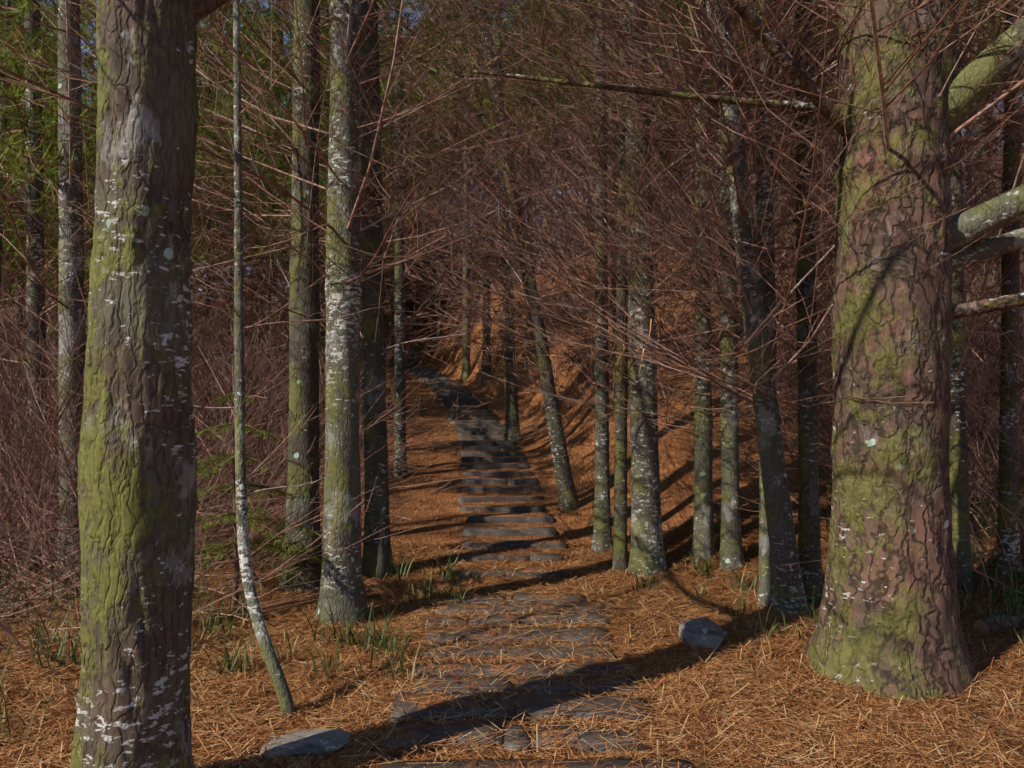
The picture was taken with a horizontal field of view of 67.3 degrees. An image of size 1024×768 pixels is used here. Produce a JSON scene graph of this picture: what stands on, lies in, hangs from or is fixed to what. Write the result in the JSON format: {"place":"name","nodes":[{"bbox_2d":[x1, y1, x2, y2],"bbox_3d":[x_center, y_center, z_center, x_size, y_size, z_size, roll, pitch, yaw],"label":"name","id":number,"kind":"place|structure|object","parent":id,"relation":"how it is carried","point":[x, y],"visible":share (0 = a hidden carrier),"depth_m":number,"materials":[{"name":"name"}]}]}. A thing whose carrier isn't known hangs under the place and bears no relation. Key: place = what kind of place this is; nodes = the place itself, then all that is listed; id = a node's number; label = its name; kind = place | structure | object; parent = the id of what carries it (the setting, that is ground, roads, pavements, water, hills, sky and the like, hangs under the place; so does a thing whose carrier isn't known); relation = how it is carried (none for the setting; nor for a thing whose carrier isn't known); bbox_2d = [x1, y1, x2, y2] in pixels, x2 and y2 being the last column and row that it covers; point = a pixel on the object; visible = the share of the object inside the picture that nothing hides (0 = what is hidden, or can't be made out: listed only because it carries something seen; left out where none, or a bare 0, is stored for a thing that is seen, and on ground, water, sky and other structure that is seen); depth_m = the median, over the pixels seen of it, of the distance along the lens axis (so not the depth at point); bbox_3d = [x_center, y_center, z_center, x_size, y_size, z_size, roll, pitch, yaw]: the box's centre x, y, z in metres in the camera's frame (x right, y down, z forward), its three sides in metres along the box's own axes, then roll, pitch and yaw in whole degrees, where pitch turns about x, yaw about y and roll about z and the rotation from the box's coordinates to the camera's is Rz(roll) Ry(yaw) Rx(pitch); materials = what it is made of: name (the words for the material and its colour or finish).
{"place":"outdoors","nodes":[
{"label":"outdoors","id":0,"kind":"place"},
{"bbox_2d":[0,222,1023,767],"bbox_3d":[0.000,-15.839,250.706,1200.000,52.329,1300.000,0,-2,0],"label":"ground","id":1,"kind":"structure","parent":0,"point":[444,518],"depth_m":10.02,"materials":[{"name":"brown plant"}]},
{"bbox_2d":[54,0,85,585],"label":"thin tree","id":2,"kind":"object","parent":1,"relation":"on","point":[74,196],"visible":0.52,"depth_m":6.44,"materials":[{"name":"grey plant"}]},
{"bbox_2d":[70,0,230,767],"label":"tree","id":3,"kind":"object","parent":1,"relation":"on","point":[137,484],"visible":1,"depth_m":2.83,"materials":[{"name":"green plant"}]},
{"bbox_2d":[194,392,322,609],"bbox_3d":[-1.943,0.819,5.722,1.409,1.700,1.655,0,-2,0],"label":"young fir","id":4,"kind":"object","parent":1,"relation":"on","point":[289,548],"depth_m":5.60,"materials":[{"name":"green plant"}]},
{"bbox_2d":[233,0,296,719],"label":"trunk","id":5,"kind":"object","parent":1,"relation":"on","point":[280,685],"visible":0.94,"depth_m":4.31,"materials":[{"name":"grey plant"}]},
{"bbox_2d":[278,0,321,592],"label":"tree","id":6,"kind":"object","parent":1,"relation":"on","point":[304,337],"visible":0.75,"depth_m":6.47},
{"bbox_2d":[259,729,349,759],"bbox_3d":[-0.940,1.653,3.530,0.387,0.078,0.262,-4,-1,-5],"label":"flat rock","id":7,"kind":"object","parent":1,"relation":"on","point":[319,741],"visible":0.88,"depth_m":3.47,"materials":[{"name":"grey stone"}]},
{"bbox_2d":[315,0,368,626],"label":"tree","id":8,"kind":"object","parent":1,"relation":"on","point":[342,575],"visible":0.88,"depth_m":5.55,"materials":[{"name":"grey plant"}]},
{"bbox_2d":[359,0,394,579],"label":"tree","id":9,"kind":"object","parent":1,"relation":"on","point":[376,561],"visible":0.72,"depth_m":6.88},
{"bbox_2d":[393,0,407,477],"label":"tree","id":10,"kind":"object","parent":1,"relation":"on","point":[399,361],"visible":0.61,"depth_m":11.14,"materials":[{"name":"grey wood"}]},
{"bbox_2d":[460,75,470,381],"bbox_3d":[-1.461,-4.987,24.805,0.342,10.350,0.346,-1,-2,36],"label":"tree","id":11,"kind":"object","parent":1,"relation":"on","point":[465,359],"visible":0.34,"depth_m":24.60,"materials":[{"name":"brown wood"}]},
{"bbox_2d":[480,81,491,388],"bbox_3d":[-0.728,-4.863,22.289,0.376,10.350,0.362,0,-2,0],"label":"tree","id":12,"kind":"object","parent":1,"relation":"on","point":[486,367],"visible":0.29,"depth_m":22.07,"materials":[{"name":"brown wood"}]},
{"bbox_2d":[0,0,1002,517],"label":"tree trunks","id":13,"kind":"object","parent":1,"relation":"on","point":[34,246],"visible":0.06,"depth_m":12.54,"materials":[{"name":"brown wood"}]},
{"bbox_2d":[0,0,1022,332],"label":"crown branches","id":14,"kind":"object","parent":13,"relation":"attached to","point":[20,212],"visible":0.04,"depth_m":12.15,"materials":[{"name":"brown wood"}]},
{"bbox_2d":[0,0,1023,365],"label":"green crown needles","id":15,"kind":"object","parent":14,"relation":"attached to","point":[46,114],"visible":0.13,"depth_m":13.72,"materials":[{"name":"plant"}]},
{"bbox_2d":[0,0,1023,671],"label":"dead branches","id":16,"kind":"object","parent":13,"relation":"attached to","point":[20,456],"visible":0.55,"depth_m":6.35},
{"bbox_2d":[1,0,1023,429],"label":"dead needle tufts","id":17,"kind":"object","parent":16,"relation":"attached to","point":[643,74],"visible":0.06,"depth_m":6.15,"materials":[{"name":"brown plant"}]},
{"bbox_2d":[493,4,521,440],"bbox_3d":[-0.108,-3.833,14.533,0.606,10.350,0.353,0,-2,0],"label":"tree","id":18,"kind":"object","parent":1,"relation":"on","point":[511,416],"visible":0.48,"depth_m":14.33,"materials":[{"name":"wood"}]},
{"bbox_2d":[0,470,1023,767],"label":"loose needles","id":19,"kind":"object","parent":1,"relation":"on","point":[1000,696],"visible":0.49,"depth_m":4.16,"materials":[{"name":"brown plant"}]},
{"bbox_2d":[980,608,1023,635],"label":"log","id":20,"kind":"object","parent":19,"relation":"on","point":[994,624],"visible":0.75,"depth_m":4.91,"materials":[{"name":"grey stone"}]},
{"bbox_2d":[974,620,988,636],"bbox_3d":[2.990,1.558,4.899,0.012,0.109,0.110,1,-2,-18],"label":"cut log end","id":21,"kind":"object","parent":20,"relation":"attached to","point":[981,625],"visible":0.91,"depth_m":4.90,"materials":[{"name":"brown wood"}]},
{"bbox_2d":[0,455,1023,743],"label":"grass tufts","id":22,"kind":"object","parent":1,"relation":"on","point":[1008,595],"visible":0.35,"depth_m":5.11,"materials":[{"name":"green plant"}]},
{"bbox_2d":[474,0,580,510],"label":"tree","id":23,"kind":"object","parent":1,"relation":"on","point":[568,500],"visible":0.53,"depth_m":9.46,"materials":[{"name":"wood"}]},
{"bbox_2d":[380,365,695,767],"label":"path slabs","id":24,"kind":"structure","parent":1,"relation":"on","point":[480,440],"depth_m":4.82,"materials":[{"name":"stone"}]},
{"bbox_2d":[592,0,612,552],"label":"tree","id":25,"kind":"object","parent":1,"relation":"on","point":[602,540],"visible":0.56,"depth_m":7.72,"materials":[{"name":"brown plant"}]},
{"bbox_2d":[612,4,627,570],"bbox_3d":[1.020,-2.625,7.221,0.220,9.350,0.158,0,-2,0],"label":"tree","id":26,"kind":"object","parent":1,"relation":"on","point":[620,555],"visible":0.53,"depth_m":7.07,"materials":[{"name":"grey wood"}]},
{"bbox_2d":[622,0,667,577],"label":"tree","id":27,"kind":"object","parent":1,"relation":"on","point":[647,546],"visible":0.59,"depth_m":6.91,"materials":[{"name":"grey plant"}]},
{"bbox_2d":[691,0,715,560],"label":"tree","id":28,"kind":"object","parent":1,"relation":"on","point":[703,532],"visible":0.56,"depth_m":7.02,"materials":[{"name":"brown plant"}]},
{"bbox_2d":[679,617,727,650],"bbox_3d":[1.262,1.640,5.029,0.313,0.201,0.287,-9,0,38],"label":"rock right of path","id":29,"kind":"object","parent":1,"relation":"on","point":[699,631],"visible":0.85,"depth_m":4.96,"materials":[{"name":"grey stone"}]},
{"bbox_2d":[719,0,744,570],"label":"tree trunk","id":30,"kind":"object","parent":1,"relation":"on","point":[731,551],"visible":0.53,"depth_m":6.68,"materials":[{"name":"grey plant"}]},
{"bbox_2d":[471,0,1023,704],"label":"tree","id":31,"kind":"object","parent":1,"relation":"on","point":[889,618],"depth_m":4.24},
{"bbox_2d":[705,0,808,616],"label":"tree","id":32,"kind":"object","parent":1,"relation":"on","point":[789,595],"visible":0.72,"depth_m":5.46,"materials":[{"name":"grey plant"}]},
{"bbox_2d":[755,0,776,607],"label":"tree","id":33,"kind":"object","parent":1,"relation":"on","point":[765,586],"visible":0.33,"depth_m":5.72,"materials":[{"name":"grey plant"}]},
{"bbox_2d":[795,0,823,604],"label":"tree trunk","id":34,"kind":"object","parent":1,"relation":"on","point":[809,543],"visible":0.73,"depth_m":5.68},
{"bbox_2d":[949,2,973,594],"bbox_3d":[3.292,-3.285,5.819,0.202,10.350,0.200,0,-2,0],"label":"tree trunk","id":35,"kind":"object","parent":1,"relation":"on","point":[959,473],"visible":0.4,"depth_m":5.64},
{"bbox_2d":[995,0,1020,576],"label":"tree","id":36,"kind":"object","parent":1,"relation":"on","point":[1009,325],"visible":0.56,"depth_m":5.92,"materials":[{"name":"brown wood"}]},
{"bbox_2d":[41,0,1023,299],"label":"sky","id":37,"kind":"structure","parent":0,"point":[48,0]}
]}

